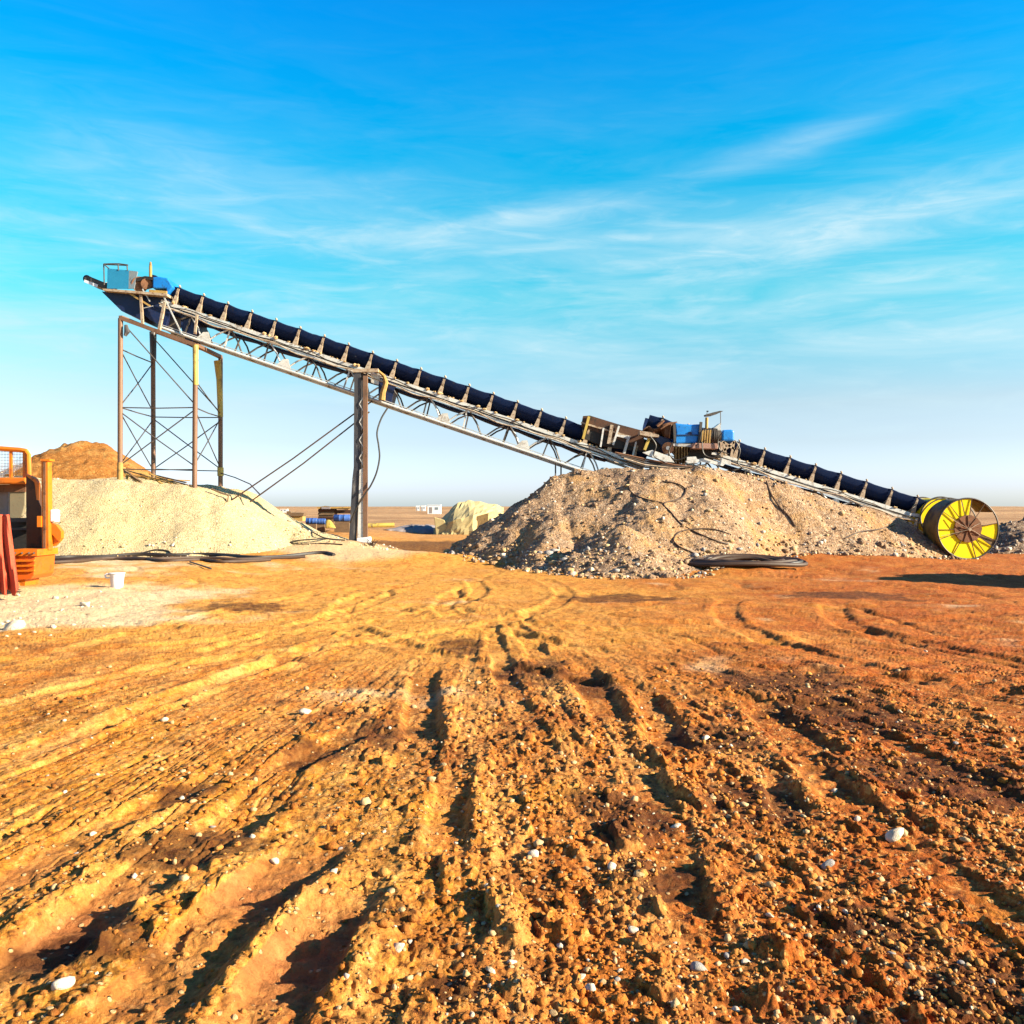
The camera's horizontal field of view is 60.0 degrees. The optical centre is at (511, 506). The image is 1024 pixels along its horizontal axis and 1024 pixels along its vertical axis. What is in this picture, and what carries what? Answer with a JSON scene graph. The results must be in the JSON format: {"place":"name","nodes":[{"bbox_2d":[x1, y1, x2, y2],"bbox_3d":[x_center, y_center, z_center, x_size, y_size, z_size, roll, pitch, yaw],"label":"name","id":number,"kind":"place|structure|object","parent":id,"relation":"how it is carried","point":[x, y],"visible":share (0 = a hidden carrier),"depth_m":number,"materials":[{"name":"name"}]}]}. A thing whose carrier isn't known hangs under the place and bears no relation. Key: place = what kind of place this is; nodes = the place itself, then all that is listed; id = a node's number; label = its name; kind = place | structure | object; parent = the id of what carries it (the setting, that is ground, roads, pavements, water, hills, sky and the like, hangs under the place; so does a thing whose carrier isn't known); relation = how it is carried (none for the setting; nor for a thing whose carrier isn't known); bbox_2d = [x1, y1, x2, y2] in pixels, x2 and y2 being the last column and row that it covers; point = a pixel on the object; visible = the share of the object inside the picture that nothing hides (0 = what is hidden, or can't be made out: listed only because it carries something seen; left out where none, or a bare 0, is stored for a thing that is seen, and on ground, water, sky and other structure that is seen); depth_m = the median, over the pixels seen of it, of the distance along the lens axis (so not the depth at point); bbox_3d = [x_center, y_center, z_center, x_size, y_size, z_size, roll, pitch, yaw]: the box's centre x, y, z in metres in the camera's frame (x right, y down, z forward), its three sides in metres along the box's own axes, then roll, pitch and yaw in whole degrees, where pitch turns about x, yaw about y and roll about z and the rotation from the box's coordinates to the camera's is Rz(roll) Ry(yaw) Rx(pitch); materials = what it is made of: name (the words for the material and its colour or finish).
{"place":"outdoors","nodes":[
{"label":"outdoors","id":0,"kind":"place"},
{"bbox_2d":[366,539,377,545],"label":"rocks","id":1,"kind":"object","parent":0,"point":[371,543],"visible":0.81,"depth_m":30.58,"materials":[{"name":"beige stone"}]},
{"bbox_2d":[0,506,1023,1023],"bbox_3d":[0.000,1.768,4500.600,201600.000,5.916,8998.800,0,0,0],"label":"ground","id":2,"kind":"structure","parent":0,"point":[424,610],"depth_m":5.94,"materials":[{"name":"soil"}]},
{"bbox_2d":[3,620,25,630],"bbox_3d":[-7.420,1.785,13.212,0.321,0.188,0.250,-10,-1,-7],"label":"stone","id":3,"kind":"object","parent":2,"relation":"on","point":[16,624],"visible":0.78,"depth_m":13.13,"materials":[{"name":"white stone"}]},
{"bbox_2d":[0,446,63,585],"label":"loader","id":4,"kind":"object","parent":2,"relation":"on","point":[37,534],"visible":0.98,"depth_m":17.82,"materials":[{"name":"orange paint"}]},
{"bbox_2d":[0,514,18,595],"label":"draped cloth","id":5,"kind":"object","parent":4,"relation":"hanging from","point":[8,576],"visible":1,"depth_m":16.91,"materials":[{"name":"fabric"}]},
{"bbox_2d":[51,976,75,990],"bbox_3d":[-1.665,1.772,3.288,0.052,0.052,0.082,-6,-6,43],"label":"stone","id":6,"kind":"object","parent":2,"relation":"on","point":[67,982],"visible":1,"depth_m":3.27,"materials":[{"name":"white stone"}]},
{"bbox_2d":[0,441,158,479],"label":"earth mound","id":7,"kind":"object","parent":2,"relation":"on","point":[83,460],"visible":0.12,"depth_m":43.60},
{"bbox_2d":[80,602,89,606],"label":"stone","id":8,"kind":"object","parent":2,"relation":"on","point":[87,604],"visible":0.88,"depth_m":15.72,"materials":[{"name":"white stone"}]},
{"bbox_2d":[104,572,124,588],"bbox_3d":[-8.475,1.590,18.980,0.335,0.340,0.372,0,0,42],"label":"bucket","id":9,"kind":"object","parent":2,"relation":"on","point":[116,580],"visible":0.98,"depth_m":18.89,"materials":[{"name":"white plastic"}]},
{"bbox_2d":[55,556,270,562],"bbox_3d":[-10.457,1.571,25.741,6.567,0.200,1.491,0,0,-8],"label":"hose","id":10,"kind":"object","parent":2,"relation":"on","point":[206,560],"visible":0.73,"depth_m":25.59,"materials":[{"name":"rubber"}]},
{"bbox_2d":[54,555,304,563],"bbox_3d":[-10.066,1.550,26.263,7.585,0.208,1.755,0,0,-34],"label":"hose","id":11,"kind":"object","parent":2,"relation":"on","point":[174,557],"visible":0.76,"depth_m":26.17,"materials":[{"name":"black rubber"}]},
{"bbox_2d":[55,551,335,557],"bbox_3d":[-9.917,1.532,27.371,8.637,0.214,2.030,0,0,-20],"label":"hose","id":12,"kind":"object","parent":2,"relation":"on","point":[180,554],"visible":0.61,"depth_m":27.64,"materials":[{"name":"black rubber"}]},
{"bbox_2d":[0,476,397,556],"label":"gravel pile","id":13,"kind":"object","parent":2,"relation":"on","point":[106,516],"visible":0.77,"depth_m":29.56,"materials":[{"name":"gravel"}]},
{"bbox_2d":[123,470,141,482],"bbox_3d":[-13.441,-1.044,31.553,1.299,0.645,0.090,0,0,31],"label":"plank","id":14,"kind":"object","parent":13,"relation":"on","point":[134,477],"visible":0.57,"depth_m":31.55,"materials":[{"name":"brown wood"}]},
{"bbox_2d":[127,470,150,477],"bbox_3d":[-13.449,-1.182,31.946,1.802,0.319,0.090,0,0,43],"label":"plank","id":15,"kind":"object","parent":13,"relation":"on","point":[139,473],"visible":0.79,"depth_m":31.86,"materials":[{"name":"brown wood"}]},
{"bbox_2d":[155,476,178,484],"bbox_3d":[-12.234,-0.908,31.517,1.235,0.375,0.090,0,0,28],"label":"plank","id":16,"kind":"object","parent":13,"relation":"on","point":[166,480],"visible":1,"depth_m":31.50,"materials":[{"name":"brown wood"}]},
{"bbox_2d":[124,473,163,480],"bbox_3d":[-13.096,-1.044,31.631,1.477,0.275,0.090,0,0,4],"label":"plank","id":17,"kind":"object","parent":16,"relation":"on","point":[144,477],"visible":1,"depth_m":31.59,"materials":[{"name":"brown wood"}]},
{"bbox_2d":[149,473,186,482],"bbox_3d":[-12.407,-1.021,31.942,2.097,0.382,0.090,0,0,33],"label":"plank","id":18,"kind":"object","parent":13,"relation":"on","point":[169,478],"visible":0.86,"depth_m":31.80,"materials":[{"name":"wood"}]},
{"bbox_2d":[117,316,223,487],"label":"support tower","id":19,"kind":"structure","parent":13,"relation":"on","point":[218,363],"depth_m":31.17,"materials":[{"name":"grey metal"}]},
{"bbox_2d":[220,473,259,493],"bbox_3d":[-9.966,-0.859,32.528,0.129,0.871,3.434,0,0,-41],"label":"cable","id":20,"kind":"object","parent":19,"relation":"hanging from","point":[241,480],"visible":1,"depth_m":32.49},
{"bbox_2d":[164,478,191,485],"bbox_3d":[-12.113,-0.858,32.331,1.403,0.345,0.090,0,0,22],"label":"plank","id":21,"kind":"object","parent":13,"relation":"on","point":[179,482],"visible":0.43,"depth_m":32.29,"materials":[{"name":"brown wood"}]},
{"bbox_2d":[145,549,239,554],"bbox_3d":[-10.097,1.442,27.954,3.140,0.204,0.422,0,0,0],"label":"hose","id":22,"kind":"object","parent":13,"relation":"on","point":[165,550],"visible":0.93,"depth_m":27.90,"materials":[{"name":"black rubber"}]},
{"bbox_2d":[211,488,228,501],"bbox_3d":[-10.153,-0.390,30.801,0.685,0.489,0.153,0,0,9],"label":"anchor bar","id":23,"kind":"object","parent":13,"relation":"in","point":[221,493],"visible":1,"depth_m":30.81,"materials":[{"name":"brown metal"}]},
{"bbox_2d":[287,520,344,540],"bbox_3d":[-7.287,0.848,32.141,0.876,0.679,4.033,0,0,-35],"label":"wire","id":24,"kind":"object","parent":13,"relation":"on","point":[321,536],"visible":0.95,"depth_m":30.68,"materials":[{"name":"black metal"}]},
{"bbox_2d":[291,538,342,544],"bbox_3d":[-6.642,1.237,31.984,1.818,0.288,4.035,0,0,0],"label":"wire","id":25,"kind":"object","parent":13,"relation":"on","point":[293,541],"visible":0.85,"depth_m":30.12,"materials":[{"name":"black metal"}]},
{"bbox_2d":[349,368,378,542],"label":"support column","id":26,"kind":"structure","parent":13,"relation":"on","point":[360,488],"depth_m":31.43,"materials":[{"name":"metal"}]},
{"bbox_2d":[250,412,369,502],"bbox_3d":[-7.142,-1.778,31.424,4.157,3.280,0.056,0,0,-12],"label":"stay rod","id":27,"kind":"object","parent":26,"relation":"attached to","point":[302,463],"visible":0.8,"depth_m":31.35,"materials":[{"name":"grey metal"}]},
{"bbox_2d":[189,561,211,568],"bbox_3d":[-8.327,1.565,23.650,0.052,0.112,2.052,0,0,-34],"label":"wire","id":28,"kind":"object","parent":2,"relation":"on","point":[200,565],"visible":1,"depth_m":23.58,"materials":[{"name":"black metal"}]},
{"bbox_2d":[269,857,278,864],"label":"stone","id":29,"kind":"object","parent":2,"relation":"on","point":[275,861],"visible":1,"depth_m":4.50,"materials":[{"name":"white stone"}]},
{"bbox_2d":[287,511,306,520],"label":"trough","id":30,"kind":"object","parent":2,"relation":"on","point":[297,516],"visible":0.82,"depth_m":60.10,"materials":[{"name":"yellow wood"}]},
{"bbox_2d":[299,708,310,713],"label":"stone","id":31,"kind":"object","parent":2,"relation":"on","point":[304,711],"visible":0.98,"depth_m":7.50,"materials":[{"name":"white stone"}]},
{"bbox_2d":[305,518,316,529],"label":"drum","id":32,"kind":"object","parent":2,"relation":"on","point":[311,522],"visible":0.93,"depth_m":53.05,"materials":[{"name":"blue plastic"}]},
{"bbox_2d":[316,518,325,532],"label":"drum","id":33,"kind":"object","parent":2,"relation":"on","point":[320,525],"visible":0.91,"depth_m":52.45,"materials":[{"name":"blue plastic"}]},
{"bbox_2d":[325,520,335,527],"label":"sack","id":34,"kind":"object","parent":2,"relation":"on","point":[329,524],"visible":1,"depth_m":51.66,"materials":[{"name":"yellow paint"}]},
{"bbox_2d":[317,506,350,523],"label":"timber stack","id":35,"kind":"object","parent":2,"relation":"on","point":[327,512],"visible":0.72,"depth_m":53.95,"materials":[{"name":"brown wood"}]},
{"bbox_2d":[333,514,349,532],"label":"drum","id":36,"kind":"object","parent":2,"relation":"on","point":[341,523],"visible":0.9,"depth_m":53.26,"materials":[{"name":"blue plastic"}]},
{"bbox_2d":[368,523,394,527],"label":"pipe","id":37,"kind":"object","parent":2,"relation":"on","point":[370,525],"visible":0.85,"depth_m":64.08,"materials":[{"name":"yellow paint"}]},
{"bbox_2d":[394,943,404,952],"bbox_3d":[-0.463,1.775,3.568,0.057,0.043,0.042,0,0,29],"label":"stone","id":38,"kind":"object","parent":2,"relation":"on","point":[398,947],"visible":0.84,"depth_m":3.55,"materials":[{"name":"white stone"}]},
{"bbox_2d":[385,524,434,533],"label":"crumpled sheet","id":39,"kind":"object","parent":2,"relation":"on","point":[421,529],"visible":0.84,"depth_m":58.50,"materials":[{"name":"blue plastic"}]},
{"bbox_2d":[421,505,425,510],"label":"site cabin","id":40,"kind":"object","parent":2,"relation":"on","point":[423,507],"visible":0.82,"depth_m":420.00,"materials":[{"name":"white metal"}]},
{"bbox_2d":[427,506,440,513],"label":"site cabin","id":41,"kind":"object","parent":2,"relation":"on","point":[433,509],"visible":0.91,"depth_m":215.00,"materials":[{"name":"white metal"}]},
{"bbox_2d":[433,500,503,534],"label":"tarp heap","id":42,"kind":"object","parent":2,"relation":"on","point":[467,517],"visible":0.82,"depth_m":56.30,"materials":[{"name":"beige fabric"}]},
{"bbox_2d":[487,967,494,973],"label":"stone","id":43,"kind":"object","parent":2,"relation":"on","point":[490,970],"visible":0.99,"depth_m":3.40,"materials":[{"name":"white stone"}]},
{"bbox_2d":[0,664,1023,1023],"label":"clods","id":44,"kind":"object","parent":2,"relation":"on","point":[938,930],"visible":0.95,"depth_m":4.07,"materials":[{"name":"soil"}]},
{"bbox_2d":[821,859,834,868],"bbox_3d":[1.577,1.787,4.427,0.074,0.039,0.056,-12,23,7],"label":"stone","id":45,"kind":"object","parent":44,"relation":"on","point":[830,862],"visible":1,"depth_m":4.41,"materials":[{"name":"white stone"}]},
{"bbox_2d":[507,959,516,963],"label":"stone","id":46,"kind":"object","parent":2,"relation":"on","point":[512,961],"visible":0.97,"depth_m":3.48,"materials":[{"name":"white stone"}]},
{"bbox_2d":[528,849,538,857],"bbox_3d":[0.111,1.784,4.550,0.055,0.042,0.057,0,0,12],"label":"stone","id":47,"kind":"object","parent":2,"relation":"on","point":[534,853],"visible":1,"depth_m":4.53,"materials":[{"name":"white stone"}]},
{"bbox_2d":[549,1009,557,1016],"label":"stone","id":48,"kind":"object","parent":2,"relation":"on","point":[553,1012],"visible":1,"depth_m":3.14,"materials":[{"name":"beige stone"}]},
{"bbox_2d":[556,943,562,948],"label":"stone","id":49,"kind":"object","parent":2,"relation":"on","point":[559,945],"visible":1,"depth_m":3.61,"materials":[{"name":"white stone"}]},
{"bbox_2d":[584,983,595,990],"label":"stone","id":50,"kind":"object","parent":2,"relation":"on","point":[590,986],"visible":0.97,"depth_m":3.29,"materials":[{"name":"white stone"}]},
{"bbox_2d":[599,978,606,985],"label":"stone","id":51,"kind":"object","parent":2,"relation":"on","point":[603,981],"visible":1,"depth_m":3.34,"materials":[{"name":"beige stone"}]},
{"bbox_2d":[607,862,615,870],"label":"stone","id":52,"kind":"object","parent":2,"relation":"on","point":[611,866],"visible":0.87,"depth_m":4.42,"materials":[{"name":"white stone"}]},
{"bbox_2d":[628,926,639,932],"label":"stone","id":53,"kind":"object","parent":2,"relation":"on","point":[632,929],"visible":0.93,"depth_m":3.72,"materials":[{"name":"white stone"}]},
{"bbox_2d":[633,869,644,877],"bbox_3d":[0.626,1.794,4.328,0.075,0.033,0.051,0,0,-17],"label":"stone","id":54,"kind":"object","parent":2,"relation":"on","point":[637,873],"visible":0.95,"depth_m":4.31,"materials":[{"name":"beige stone"}]},
{"bbox_2d":[671,823,680,827],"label":"stone","id":55,"kind":"object","parent":2,"relation":"on","point":[676,825],"visible":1,"depth_m":4.99,"materials":[{"name":"white stone"}]},
{"bbox_2d":[690,961,707,971],"bbox_3d":[0.726,1.795,3.445,0.071,0.047,0.059,25,3,-18],"label":"stone","id":56,"kind":"object","parent":2,"relation":"on","point":[696,966],"visible":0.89,"depth_m":3.42,"materials":[{"name":"white stone"}]},
{"bbox_2d":[443,466,978,579],"bbox_3d":[6.954,0.375,29.206,18.980,3.625,14.508,0,0,0],"label":"gravel pile","id":57,"kind":"object","parent":2,"relation":"on","point":[605,523],"visible":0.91,"depth_m":28.67,"materials":[{"name":"beige gravel"}]},
{"bbox_2d":[83,262,646,475],"bbox_3d":[-5.251,-5.013,32.500,20.428,8.189,2.000,0,0,0],"label":"belt conveyor","id":58,"kind":"object","parent":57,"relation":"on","point":[170,306],"visible":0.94,"depth_m":31.87,"materials":[{"name":"metal"}]},
{"bbox_2d":[231,401,372,500],"bbox_3d":[-7.470,-1.955,31.380,5.014,3.706,0.056,0,0,-11],"label":"stay rod","id":59,"kind":"object","parent":58,"relation":"attached to","point":[295,456],"visible":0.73,"depth_m":31.32,"materials":[{"name":"grey metal"}]},
{"bbox_2d":[349,408,387,522],"bbox_3d":[-5.059,-1.466,31.362,1.369,4.122,0.239,0,0,-13],"label":"hanging cable","id":60,"kind":"object","parent":58,"relation":"hanging from","point":[377,466],"visible":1,"depth_m":31.34,"materials":[{"name":"black rubber"}]},
{"bbox_2d":[628,474,662,503],"bbox_3d":[4.175,-0.611,29.095,0.539,1.045,2.387,0,0,-17],"label":"cable","id":61,"kind":"object","parent":57,"relation":"on","point":[639,496],"visible":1,"depth_m":28.80,"materials":[{"name":"black rubber"}]},
{"bbox_2d":[615,411,744,469],"bbox_3d":[5.877,-2.327,31.803,4.541,2.134,1.794,0,0,0],"label":"drive station","id":62,"kind":"object","parent":57,"relation":"on","point":[684,437],"visible":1,"depth_m":31.26,"materials":[{"name":"blue paint"}]},
{"bbox_2d":[662,481,728,544],"bbox_3d":[5.411,0.138,27.883,1.269,2.003,3.451,0,0,-15],"label":"cable","id":63,"kind":"object","parent":57,"relation":"on","point":[679,521],"visible":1,"depth_m":27.50,"materials":[{"name":"black rubber"}]},
{"bbox_2d":[673,528,730,552],"bbox_3d":[5.519,1.033,26.370,1.098,0.768,2.268,0,0,40],"label":"cable","id":64,"kind":"object","parent":57,"relation":"on","point":[694,529],"visible":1,"depth_m":26.73,"materials":[{"name":"black rubber"}]},
{"bbox_2d":[766,481,794,526],"bbox_3d":[9.108,-0.113,30.315,0.222,1.577,1.586,0,0,-20],"label":"cable","id":65,"kind":"object","parent":57,"relation":"on","point":[778,504],"visible":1,"depth_m":30.23,"materials":[{"name":"black rubber"}]},
{"bbox_2d":[643,415,952,538],"bbox_3d":[10.401,-1.071,32.400,11.430,4.474,2.000,0,0,0],"label":"belt conveyor","id":66,"kind":"object","parent":57,"relation":"on","point":[840,485],"visible":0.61,"depth_m":31.96,"materials":[{"name":"metal"}]},
{"bbox_2d":[845,524,894,538],"bbox_3d":[12.218,0.845,30.108,2.853,0.454,0.122,0,0,-34],"label":"cable","id":67,"kind":"object","parent":57,"relation":"on","point":[867,530],"visible":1,"depth_m":29.88,"materials":[{"name":"black rubber"}]},
{"bbox_2d":[724,952,728,958],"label":"stone","id":68,"kind":"object","parent":2,"relation":"on","point":[726,955],"visible":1,"depth_m":3.54,"materials":[{"name":"grey stone"}]},
{"bbox_2d":[732,1006,739,1011],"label":"stone","id":69,"kind":"object","parent":2,"relation":"on","point":[735,1008],"visible":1,"depth_m":3.16,"materials":[{"name":"white stone"}]},
{"bbox_2d":[741,958,749,963],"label":"stone","id":70,"kind":"object","parent":2,"relation":"on","point":[744,960],"visible":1,"depth_m":3.50,"materials":[{"name":"white stone"}]},
{"bbox_2d":[684,553,807,566],"bbox_3d":[6.480,1.498,24.661,3.458,0.309,1.820,0,0,0],"label":"hose coil","id":71,"kind":"object","parent":2,"relation":"on","point":[729,560],"visible":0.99,"depth_m":24.21,"materials":[{"name":"black rubber"}]},
{"bbox_2d":[885,827,903,842],"bbox_3d":[2.071,1.776,4.799,0.103,0.079,0.079,0,0,14],"label":"stone","id":72,"kind":"object","parent":2,"relation":"on","point":[893,835],"visible":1,"depth_m":4.77,"materials":[{"name":"white stone"}]},
{"bbox_2d":[917,497,998,558],"bbox_3d":[15.361,0.758,30.650,2.248,2.160,1.500,0,0,0],"label":"spoked drum","id":73,"kind":"object","parent":2,"relation":"on","point":[954,527],"visible":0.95,"depth_m":30.02,"materials":[{"name":"metal"}]},
{"bbox_2d":[957,960,964,964],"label":"stone","id":74,"kind":"object","parent":2,"relation":"on","point":[960,962],"visible":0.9,"depth_m":3.48,"materials":[{"name":"white stone"}]},
{"bbox_2d":[955,517,1023,553],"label":"gravel pile","id":75,"kind":"object","parent":2,"relation":"on","point":[1010,539],"visible":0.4,"depth_m":34.80,"materials":[{"name":"grey gravel"}]},
{"bbox_2d":[0,0,1023,506],"label":"sky","id":76,"kind":"structure","parent":0,"point":[800,222],"materials":[{"name":"blue"}]}
]}

